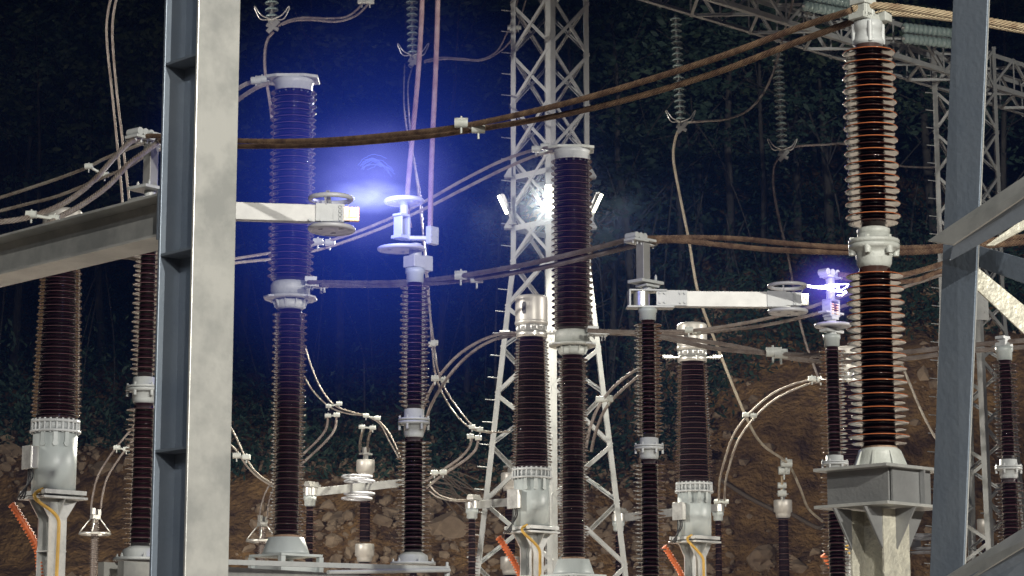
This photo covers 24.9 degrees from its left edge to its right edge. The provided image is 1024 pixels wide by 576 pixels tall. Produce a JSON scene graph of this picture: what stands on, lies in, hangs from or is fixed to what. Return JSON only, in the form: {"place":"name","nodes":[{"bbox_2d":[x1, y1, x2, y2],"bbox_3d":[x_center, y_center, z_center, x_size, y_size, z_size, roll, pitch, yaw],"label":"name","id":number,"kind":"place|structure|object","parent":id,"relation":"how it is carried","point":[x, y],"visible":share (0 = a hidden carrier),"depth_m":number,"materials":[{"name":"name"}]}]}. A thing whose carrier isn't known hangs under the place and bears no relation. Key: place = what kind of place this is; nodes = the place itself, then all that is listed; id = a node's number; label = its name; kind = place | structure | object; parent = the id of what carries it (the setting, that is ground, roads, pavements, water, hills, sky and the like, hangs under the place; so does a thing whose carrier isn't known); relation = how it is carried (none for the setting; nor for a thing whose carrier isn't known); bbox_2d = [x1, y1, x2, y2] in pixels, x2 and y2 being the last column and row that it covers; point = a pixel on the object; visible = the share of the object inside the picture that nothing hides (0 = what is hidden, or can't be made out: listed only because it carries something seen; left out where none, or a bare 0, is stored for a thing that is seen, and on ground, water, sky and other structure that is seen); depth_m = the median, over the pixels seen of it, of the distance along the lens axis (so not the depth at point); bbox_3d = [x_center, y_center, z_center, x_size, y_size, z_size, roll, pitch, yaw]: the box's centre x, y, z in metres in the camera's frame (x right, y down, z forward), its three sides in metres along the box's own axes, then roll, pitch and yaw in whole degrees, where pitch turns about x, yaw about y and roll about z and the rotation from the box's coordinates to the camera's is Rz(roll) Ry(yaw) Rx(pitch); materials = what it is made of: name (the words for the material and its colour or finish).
{"place":"outdoors","nodes":[
{"label":"outdoors","id":0,"kind":"place"},
{"bbox_2d":[105,0,129,202],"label":"jumper cable pair","id":1,"kind":"object","parent":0,"point":[116,90],"visible":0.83,"depth_m":30.92},
{"bbox_2d":[254,0,289,33],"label":"glass insulator string","id":2,"kind":"object","parent":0,"point":[273,22],"visible":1,"depth_m":35.21,"materials":[{"name":"teal"}]},
{"bbox_2d":[277,0,373,26],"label":"jumper cable pair","id":3,"kind":"object","parent":2,"relation":"attached to","point":[329,19],"visible":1,"depth_m":35.24,"materials":[{"name":"white paint"}]},
{"bbox_2d":[397,0,428,67],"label":"glass insulator string","id":4,"kind":"object","parent":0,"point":[412,27],"visible":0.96,"depth_m":39.31,"materials":[{"name":"teal"}]},
{"bbox_2d":[403,63,509,440],"bbox_3d":[-0.888,-1.062,34.656,1.508,6.997,8.279,1,-10,-6],"label":"jumper cable pair","id":5,"kind":"object","parent":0,"point":[434,343],"visible":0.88,"depth_m":33.05,"materials":[{"name":"white paint"}]},
{"bbox_2d":[424,438,478,488],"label":"jumper cable pair","id":6,"kind":"object","parent":5,"relation":"attached to","point":[441,472],"visible":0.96,"depth_m":33.05,"materials":[{"name":"white paint"}]},
{"bbox_2d":[0,0,1023,575],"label":"earth bank","id":7,"kind":"structure","parent":0,"point":[788,426],"depth_m":55.36,"materials":[{"name":"soil"}]},
{"bbox_2d":[0,0,139,388],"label":"bare tree","id":8,"kind":"object","parent":7,"relation":"on","point":[17,313],"visible":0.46,"depth_m":62.67,"materials":[{"name":"green plant"}]},
{"bbox_2d":[0,0,161,210],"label":"leafy tree","id":9,"kind":"object","parent":7,"relation":"on","point":[56,156],"visible":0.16,"depth_m":67.26,"materials":[{"name":"green plant"}]},
{"bbox_2d":[0,0,162,309],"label":"slender tree","id":10,"kind":"object","parent":7,"relation":"on","point":[60,33],"visible":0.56,"depth_m":61.69,"materials":[{"name":"green plant"}]},
{"bbox_2d":[4,0,257,291],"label":"leafy tree","id":11,"kind":"object","parent":7,"relation":"on","point":[132,269],"visible":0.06,"depth_m":74.96,"materials":[{"name":"green plant"}]},
{"bbox_2d":[0,0,279,287],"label":"leafy tree","id":12,"kind":"object","parent":7,"relation":"on","point":[146,33],"visible":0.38,"depth_m":61.24,"materials":[{"name":"green plant"}]},
{"bbox_2d":[7,0,334,287],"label":"leafy tree","id":13,"kind":"object","parent":7,"relation":"on","point":[246,125],"visible":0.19,"depth_m":61.99,"materials":[{"name":"green plant"}]},
{"bbox_2d":[85,0,274,207],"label":"bare tree","id":14,"kind":"object","parent":7,"relation":"on","point":[238,199],"visible":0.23,"depth_m":61.68,"materials":[{"name":"brown plant"}]},
{"bbox_2d":[102,1,376,287],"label":"leafy tree","id":15,"kind":"object","parent":7,"relation":"on","point":[241,187],"visible":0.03,"depth_m":75.16,"materials":[{"name":"green plant"}]},
{"bbox_2d":[141,2,367,377],"bbox_3d":[-7.234,-3.924,65.297,6.648,13.707,5.832,4,-11,-24],"label":"bare tree","id":16,"kind":"object","parent":7,"relation":"on","point":[245,298],"visible":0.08,"depth_m":64.85,"materials":[{"name":"brown plant"}]},
{"bbox_2d":[126,0,424,237],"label":"leafy tree","id":17,"kind":"object","parent":7,"relation":"on","point":[255,158],"visible":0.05,"depth_m":69.96,"materials":[{"name":"green plant"}]},
{"bbox_2d":[121,0,449,375],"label":"leafy tree","id":18,"kind":"object","parent":7,"relation":"on","point":[266,315],"visible":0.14,"depth_m":64.28,"materials":[{"name":"green plant"}]},
{"bbox_2d":[235,33,428,405],"bbox_3d":[-5.730,-1.693,63.359,6.919,10.777,5.678,-4,-11,21],"label":"slender tree","id":19,"kind":"object","parent":7,"relation":"on","point":[359,88],"visible":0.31,"depth_m":62.88,"materials":[{"name":"green plant"}]},
{"bbox_2d":[241,0,432,299],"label":"leafy tree","id":20,"kind":"object","parent":7,"relation":"on","point":[308,10],"visible":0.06,"depth_m":73.89,"materials":[{"name":"green plant"}]},
{"bbox_2d":[239,0,525,408],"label":"leafy tree","id":21,"kind":"object","parent":7,"relation":"on","point":[308,48],"visible":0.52,"depth_m":61.67,"materials":[{"name":"green plant"}]},
{"bbox_2d":[280,0,489,348],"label":"leafy tree","id":22,"kind":"object","parent":7,"relation":"on","point":[392,22],"visible":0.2,"depth_m":66.86,"materials":[{"name":"green plant"}]},
{"bbox_2d":[239,0,560,421],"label":"leafy tree","id":23,"kind":"object","parent":7,"relation":"on","point":[447,204],"visible":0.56,"depth_m":62.07,"materials":[{"name":"green plant"}]},
{"bbox_2d":[283,0,525,243],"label":"leafy tree","id":24,"kind":"object","parent":7,"relation":"on","point":[428,52],"visible":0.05,"depth_m":72.64,"materials":[{"name":"green plant"}]},
{"bbox_2d":[279,0,541,358],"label":"bare tree","id":25,"kind":"object","parent":7,"relation":"on","point":[413,179],"visible":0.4,"depth_m":62.26,"materials":[{"name":"green plant"}]},
{"bbox_2d":[425,511,468,539],"bbox_3d":[-1.614,5.629,53.087,1.599,1.062,1.197,0,-10,0],"label":"boulder","id":26,"kind":"object","parent":7,"relation":"on","point":[451,525],"visible":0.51,"depth_m":52.65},
{"bbox_2d":[426,467,481,513],"bbox_3d":[-1.264,4.398,50.093,1.249,1.094,0.569,0,-10,0],"label":"brushwood","id":27,"kind":"object","parent":7,"relation":"on","point":[452,481],"visible":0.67,"depth_m":50.00,"materials":[{"name":"brown wood"}]},
{"bbox_2d":[317,0,591,293],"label":"leafy tree","id":28,"kind":"object","parent":7,"relation":"on","point":[457,94],"visible":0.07,"depth_m":74.33,"materials":[{"name":"green plant"}]},
{"bbox_2d":[388,51,595,429],"bbox_3d":[-0.549,-1.059,62.043,5.646,10.716,6.880,0,-10,0],"label":"slender tree","id":29,"kind":"object","parent":7,"relation":"on","point":[475,108],"visible":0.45,"depth_m":61.28,"materials":[{"name":"green plant"}]},
{"bbox_2d":[381,0,612,290],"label":"leafy tree","id":30,"kind":"object","parent":7,"relation":"on","point":[486,208],"visible":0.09,"depth_m":76.83,"materials":[{"name":"green plant"}]},
{"bbox_2d":[0,278,1021,575],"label":"rubble","id":31,"kind":"object","parent":7,"relation":"on","point":[388,514],"visible":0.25,"depth_m":54.23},
{"bbox_2d":[0,49,1023,501],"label":"undergrowth","id":32,"kind":"object","parent":7,"relation":"on","point":[742,281],"depth_m":59.66,"materials":[{"name":"plant"}]},
{"bbox_2d":[389,0,651,323],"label":"leafy tree","id":33,"kind":"object","parent":7,"relation":"on","point":[502,20],"visible":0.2,"depth_m":70.13,"materials":[{"name":"green plant"}]},
{"bbox_2d":[416,0,635,365],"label":"slender tree","id":34,"kind":"object","parent":7,"relation":"on","point":[522,209],"visible":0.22,"depth_m":67.41,"materials":[{"name":"green plant"}]},
{"bbox_2d":[421,44,634,340],"bbox_3d":[0.281,-1.044,61.854,5.665,10.428,4.969,2,-10,-10],"label":"bare tree","id":35,"kind":"object","parent":7,"relation":"on","point":[519,281],"visible":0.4,"depth_m":61.35,"materials":[{"name":"brown plant"}]},
{"bbox_2d":[416,0,747,294],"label":"leafy tree","id":36,"kind":"object","parent":7,"relation":"on","point":[604,232],"visible":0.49,"depth_m":63.94,"materials":[{"name":"green plant"}]},
{"bbox_2d":[468,0,757,365],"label":"slender tree","id":37,"kind":"object","parent":7,"relation":"on","point":[656,170],"visible":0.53,"depth_m":63.09,"materials":[{"name":"green plant"}]},
{"bbox_2d":[555,0,687,219],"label":"leafy tree","id":38,"kind":"object","parent":7,"relation":"on","point":[655,177],"visible":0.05,"depth_m":75.78,"materials":[{"name":"green plant"}]},
{"bbox_2d":[507,0,736,238],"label":"leafy tree","id":39,"kind":"object","parent":7,"relation":"on","point":[596,90],"visible":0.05,"depth_m":77.21,"materials":[{"name":"green plant"}]},
{"bbox_2d":[525,21,720,395],"bbox_3d":[3.227,-2.288,64.247,5.075,11.458,5.090,4,-11,-23],"label":"bare tree","id":40,"kind":"object","parent":7,"relation":"on","point":[613,313],"visible":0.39,"depth_m":63.54,"materials":[{"name":"brown plant"}]},
{"bbox_2d":[562,0,796,289],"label":"leafy tree","id":41,"kind":"object","parent":7,"relation":"on","point":[681,266],"visible":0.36,"depth_m":64.97,"materials":[{"name":"green plant"}]},
{"bbox_2d":[589,0,811,260],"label":"leafy tree","id":42,"kind":"object","parent":7,"relation":"on","point":[699,182],"visible":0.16,"depth_m":66.83,"materials":[{"name":"green plant"}]},
{"bbox_2d":[589,0,845,279],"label":"leafy tree","id":43,"kind":"object","parent":7,"relation":"on","point":[728,155],"visible":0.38,"depth_m":63.99,"materials":[{"name":"green plant"}]},
{"bbox_2d":[630,0,884,283],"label":"leafy tree","id":44,"kind":"object","parent":7,"relation":"on","point":[833,98],"visible":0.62,"depth_m":63.54,"materials":[{"name":"green plant"}]},
{"bbox_2d":[746,544,776,571],"bbox_3d":[5.397,5.848,49.993,0.718,0.649,0.681,0,-10,0],"label":"boulder","id":45,"kind":"object","parent":7,"relation":"on","point":[760,558],"visible":0.98,"depth_m":49.76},
{"bbox_2d":[658,1,879,201],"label":"leafy tree","id":46,"kind":"object","parent":7,"relation":"on","point":[770,183],"visible":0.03,"depth_m":73.64,"materials":[{"name":"green plant"}]},
{"bbox_2d":[662,0,900,258],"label":"leafy tree","id":47,"kind":"object","parent":7,"relation":"on","point":[797,222],"visible":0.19,"depth_m":65.12,"materials":[{"name":"green plant"}]},
{"bbox_2d":[716,19,931,266],"bbox_3d":[8.910,-6.416,65.360,7.014,12.912,6.153,-5,-11,28],"label":"bare tree","id":48,"kind":"object","parent":7,"relation":"on","point":[828,194],"visible":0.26,"depth_m":64.22,"materials":[{"name":"green plant"}]},
{"bbox_2d":[729,0,952,267],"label":"slender tree","id":49,"kind":"object","parent":7,"relation":"on","point":[821,61],"visible":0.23,"depth_m":62.64,"materials":[{"name":"green plant"}]},
{"bbox_2d":[795,0,1017,238],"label":"leafy tree","id":50,"kind":"object","parent":7,"relation":"on","point":[844,148],"visible":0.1,"depth_m":65.10,"materials":[{"name":"green plant"}]},
{"bbox_2d":[821,1,1015,243],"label":"bare tree","id":51,"kind":"object","parent":7,"relation":"on","point":[926,153],"visible":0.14,"depth_m":64.72,"materials":[{"name":"brown plant"}]},
{"bbox_2d":[885,0,1023,170],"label":"leafy tree","id":52,"kind":"object","parent":7,"relation":"on","point":[926,3],"visible":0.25,"depth_m":63.97,"materials":[{"name":"green plant"}]},
{"bbox_2d":[894,5,1023,140],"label":"slender tree","id":53,"kind":"object","parent":7,"relation":"on","point":[1017,42],"visible":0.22,"depth_m":64.93,"materials":[{"name":"green plant"}]},
{"bbox_2d":[908,0,1023,279],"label":"bare tree","id":54,"kind":"object","parent":7,"relation":"on","point":[1002,147],"visible":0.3,"depth_m":63.33,"materials":[{"name":"brown plant"}]},
{"bbox_2d":[714,375,821,506],"bbox_3d":[4.102,2.383,35.925,1.831,1.869,1.690,0,-10,0],"label":"jumper cable pair","id":55,"kind":"object","parent":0,"point":[753,416],"visible":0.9,"depth_m":35.37,"materials":[{"name":"white paint"}]},
{"bbox_2d":[636,266,941,337],"bbox_3d":[3.390,0.134,27.539,4.143,0.936,0.357,0,-10,0],"label":"overhead cable pair","id":56,"kind":"object","parent":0,"point":[688,331],"visible":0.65,"depth_m":27.50,"materials":[{"name":"white paint"}]},
{"label":"ground","id":57,"kind":"structure","parent":0,"visible":0},
{"bbox_2d":[8,207,87,575],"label":"current transformer","id":58,"kind":"object","parent":57,"relation":"on","point":[49,457],"visible":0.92,"depth_m":22.37,"materials":[{"name":"brown ceramic"}]},
{"bbox_2d":[78,508,110,575],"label":"surge arrester","id":59,"kind":"object","parent":57,"relation":"on","point":[94,534],"visible":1,"depth_m":35.82,"materials":[{"name":"grey"}]},
{"bbox_2d":[90,426,132,508],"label":"jumper cable pair","id":60,"kind":"object","parent":59,"relation":"attached to","point":[116,447],"visible":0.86,"depth_m":36.06,"materials":[{"name":"white paint"}]},
{"bbox_2d":[149,0,239,575],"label":"steel column","id":61,"kind":"structure","parent":57,"relation":"on","point":[190,493],"depth_m":9.22,"materials":[{"name":"metal"}]},
{"bbox_2d":[0,189,159,286],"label":"steel beam","id":62,"kind":"structure","parent":61,"relation":"attached to","point":[123,230],"depth_m":9.87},
{"bbox_2d":[246,515,272,560],"bbox_3d":[-4.080,5.979,37.532,0.531,4.587,0.531,9,-14,-43],"label":"surge arrester","id":63,"kind":"object","parent":57,"relation":"on","point":[262,523],"visible":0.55,"depth_m":37.83,"materials":[{"name":"grey"}]},
{"bbox_2d":[98,127,450,575],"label":"disconnect switch","id":64,"kind":"object","parent":57,"relation":"on","point":[327,216],"visible":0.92,"depth_m":16.20,"materials":[{"name":"brown ceramic"}]},
{"bbox_2d":[0,138,160,224],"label":"overhead cable pair","id":65,"kind":"object","parent":64,"relation":"attached to","point":[30,215],"visible":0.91,"depth_m":15.21,"materials":[{"name":"white paint"}]},
{"bbox_2d":[0,144,160,211],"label":"overhead cable pair","id":66,"kind":"object","parent":64,"relation":"attached to","point":[88,165],"visible":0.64,"depth_m":17.12,"materials":[{"name":"white paint"}]},
{"bbox_2d":[405,0,424,227],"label":"dropper cable","id":67,"kind":"object","parent":64,"relation":"attached to","point":[416,96],"visible":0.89,"depth_m":18.36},
{"bbox_2d":[428,0,439,225],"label":"dropper cable","id":68,"kind":"object","parent":64,"relation":"attached to","point":[433,111],"visible":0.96,"depth_m":18.26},
{"bbox_2d":[248,73,324,571],"bbox_3d":[-2.088,1.690,21.988,0.595,7.624,0.730,9,-14,-43],"label":"circuit breaker","id":69,"kind":"object","parent":57,"relation":"on","point":[292,181],"visible":0.88,"depth_m":22.20,"materials":[{"name":"brown ceramic"}]},
{"bbox_2d":[302,474,423,575],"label":"disconnect switch","id":70,"kind":"object","parent":57,"relation":"on","point":[358,487],"visible":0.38,"depth_m":36.60,"materials":[{"name":"metal"}]},
{"bbox_2d":[304,348,403,464],"bbox_3d":[-2.467,1.855,36.230,1.600,1.863,0.073,0,-10,0],"label":"jumper cable pair","id":71,"kind":"object","parent":70,"relation":"attached to","point":[377,418],"visible":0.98,"depth_m":36.19,"materials":[{"name":"white paint"}]},
{"bbox_2d":[355,447,374,574],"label":"capacitor post","id":72,"kind":"object","parent":57,"relation":"on","point":[364,553],"visible":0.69,"depth_m":38.84,"materials":[{"name":"ceramic"}]},
{"bbox_2d":[500,460,519,575],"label":"capacitor post","id":73,"kind":"object","parent":57,"relation":"on","point":[507,568],"visible":0.42,"depth_m":40.77,"materials":[{"name":"silver metal"}]},
{"bbox_2d":[464,491,585,575],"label":"disconnect switch","id":74,"kind":"object","parent":57,"relation":"on","point":[474,505],"visible":0.51,"depth_m":36.36,"materials":[{"name":"black ceramic"}]},
{"bbox_2d":[496,294,559,575],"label":"current transformer","id":75,"kind":"object","parent":57,"relation":"on","point":[532,530],"visible":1,"depth_m":27.56,"materials":[{"name":"brown ceramic"}]},
{"bbox_2d":[422,331,515,432],"bbox_3d":[-0.578,1.130,27.992,1.466,1.121,0.415,-6,-12,31],"label":"jumper cable pair","id":76,"kind":"object","parent":75,"relation":"attached to","point":[435,378],"visible":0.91,"depth_m":28.00,"materials":[{"name":"white paint"}]},
{"bbox_2d":[467,0,627,575],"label":"lattice tower","id":77,"kind":"structure","parent":57,"relation":"on","point":[549,56],"depth_m":37.47,"materials":[{"name":"metal"}]},
{"bbox_2d":[538,144,608,575],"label":"circuit breaker","id":78,"kind":"object","parent":57,"relation":"on","point":[572,344],"visible":0.94,"depth_m":24.97,"materials":[{"name":"brown ceramic"}]},
{"bbox_2d":[235,142,552,264],"bbox_3d":[-1.490,-0.927,26.602,4.699,0.974,0.257,-6,-12,31],"label":"overhead cable pair","id":79,"kind":"object","parent":78,"relation":"attached to","point":[329,243],"visible":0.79,"depth_m":26.41,"materials":[{"name":"white paint"}]},
{"bbox_2d":[587,328,1023,363],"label":"overhead cable pair","id":80,"kind":"object","parent":78,"relation":"attached to","point":[773,352],"visible":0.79,"depth_m":23.97,"materials":[{"name":"white paint"}]},
{"bbox_2d":[611,499,725,575],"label":"disconnect switch","id":81,"kind":"object","parent":57,"relation":"on","point":[717,513],"visible":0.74,"depth_m":40.68,"materials":[{"name":"black ceramic"}]},
{"bbox_2d":[662,322,722,575],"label":"current transformer","id":82,"kind":"object","parent":57,"relation":"on","point":[694,538],"visible":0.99,"depth_m":29.82,"materials":[{"name":"brown ceramic"}]},
{"bbox_2d":[585,368,640,451],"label":"jumper cable pair","id":83,"kind":"object","parent":82,"relation":"attached to","point":[606,397],"visible":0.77,"depth_m":30.26,"materials":[{"name":"white paint"}]},
{"bbox_2d":[624,231,851,575],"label":"disconnect switch","id":84,"kind":"object","parent":57,"relation":"on","point":[780,301],"visible":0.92,"depth_m":19.57,"materials":[{"name":"brown ceramic"}]},
{"bbox_2d":[307,238,635,288],"bbox_3d":[-0.388,-0.131,20.841,3.799,0.274,0.223,-7,-12,36],"label":"overhead cable pair","id":85,"kind":"object","parent":84,"relation":"attached to","point":[461,277],"visible":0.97,"depth_m":20.65,"materials":[{"name":"white paint"}]},
{"bbox_2d":[647,234,1023,254],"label":"overhead cable pair","id":86,"kind":"object","parent":84,"relation":"attached to","point":[840,249],"visible":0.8,"depth_m":18.89},
{"bbox_2d":[838,261,941,283],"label":"overhead cable pair","id":87,"kind":"object","parent":84,"relation":"attached to","point":[843,275],"visible":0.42,"depth_m":21.35},
{"bbox_2d":[774,489,792,575],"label":"capacitor post","id":88,"kind":"object","parent":57,"relation":"on","point":[783,509],"visible":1,"depth_m":43.78,"materials":[{"name":"ceramic"}]},
{"bbox_2d":[819,346,861,575],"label":"current transformer","id":89,"kind":"object","parent":57,"relation":"on","point":[850,454],"visible":0.17,"depth_m":32.41,"materials":[{"name":"brown ceramic"}]},
{"bbox_2d":[813,0,933,575],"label":"post insulator","id":90,"kind":"object","parent":57,"relation":"on","point":[879,496],"visible":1,"depth_m":11.68,"materials":[{"name":"red ceramic"}]},
{"bbox_2d":[145,7,853,148],"bbox_3d":[-0.381,-1.141,14.042,5.968,0.554,0.183,-9,-14,42],"label":"overhead cable pair","id":91,"kind":"object","parent":90,"relation":"attached to","point":[461,125],"visible":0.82,"depth_m":13.38,"materials":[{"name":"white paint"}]},
{"bbox_2d":[851,2,1023,33],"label":"overhead cable pair","id":92,"kind":"object","parent":90,"relation":"attached to","point":[901,10],"visible":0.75,"depth_m":12.03},
{"bbox_2d":[924,46,1023,563],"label":"lattice tower","id":93,"kind":"structure","parent":57,"relation":"on","point":[985,313],"depth_m":45.65,"materials":[{"name":"metal"}]},
{"bbox_2d":[639,0,1023,115],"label":"lattice girder","id":94,"kind":"object","parent":93,"relation":"attached to","point":[826,51],"visible":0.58,"depth_m":44.11,"materials":[{"name":"metal"}]},
{"bbox_2d":[665,15,695,133],"bbox_3d":[3.009,-3.822,41.498,0.547,2.196,0.204,0,-10,0],"label":"glass insulator string","id":95,"kind":"object","parent":94,"relation":"hanging from","point":[681,121],"visible":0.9,"depth_m":41.45,"materials":[{"name":"grey"}]},
{"bbox_2d":[672,128,822,520],"bbox_3d":[4.663,0.814,42.968,0.704,6.692,5.776,-6,-12,31],"label":"jumper cable","id":96,"kind":"object","parent":95,"relation":"hanging from","point":[784,467],"visible":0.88,"depth_m":41.19,"materials":[{"name":"metal"}]},
{"bbox_2d":[686,0,793,122],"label":"jumper cable","id":97,"kind":"object","parent":94,"relation":"hanging from","point":[763,92],"visible":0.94,"depth_m":41.68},
{"bbox_2d":[767,45,797,161],"bbox_3d":[4.905,-3.366,42.230,0.558,2.196,0.208,0,-10,0],"label":"glass insulator string","id":98,"kind":"object","parent":94,"relation":"hanging from","point":[783,149],"visible":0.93,"depth_m":42.16,"materials":[{"name":"teal"}]},
{"bbox_2d":[772,156,819,383],"bbox_3d":[5.113,-0.351,41.697,0.820,4.202,0.045,0,-10,0],"label":"jumper cable","id":99,"kind":"object","parent":98,"relation":"hanging from","point":[788,257],"visible":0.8,"depth_m":41.77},
{"bbox_2d":[801,0,849,18],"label":"glass insulator string","id":100,"kind":"object","parent":94,"relation":"attached to","point":[822,7],"visible":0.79,"depth_m":42.59,"materials":[{"name":"teal"}]},
{"bbox_2d":[901,23,951,48],"bbox_3d":[7.905,-4.773,43.901,1.742,0.613,0.200,9,-14,-43],"label":"glass insulator string","id":101,"kind":"object","parent":94,"relation":"attached to","point":[929,31],"visible":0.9,"depth_m":43.73,"materials":[{"name":"teal"}]},
{"bbox_2d":[928,0,1023,575],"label":"braced steel frame","id":102,"kind":"object","parent":57,"relation":"on","point":[971,223],"visible":1,"depth_m":6.63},
{"bbox_2d":[992,335,1023,543],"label":"disconnect switch","id":103,"kind":"object","parent":57,"relation":"on","point":[1008,467],"visible":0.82,"depth_m":22.74,"materials":[{"name":"brown ceramic"}]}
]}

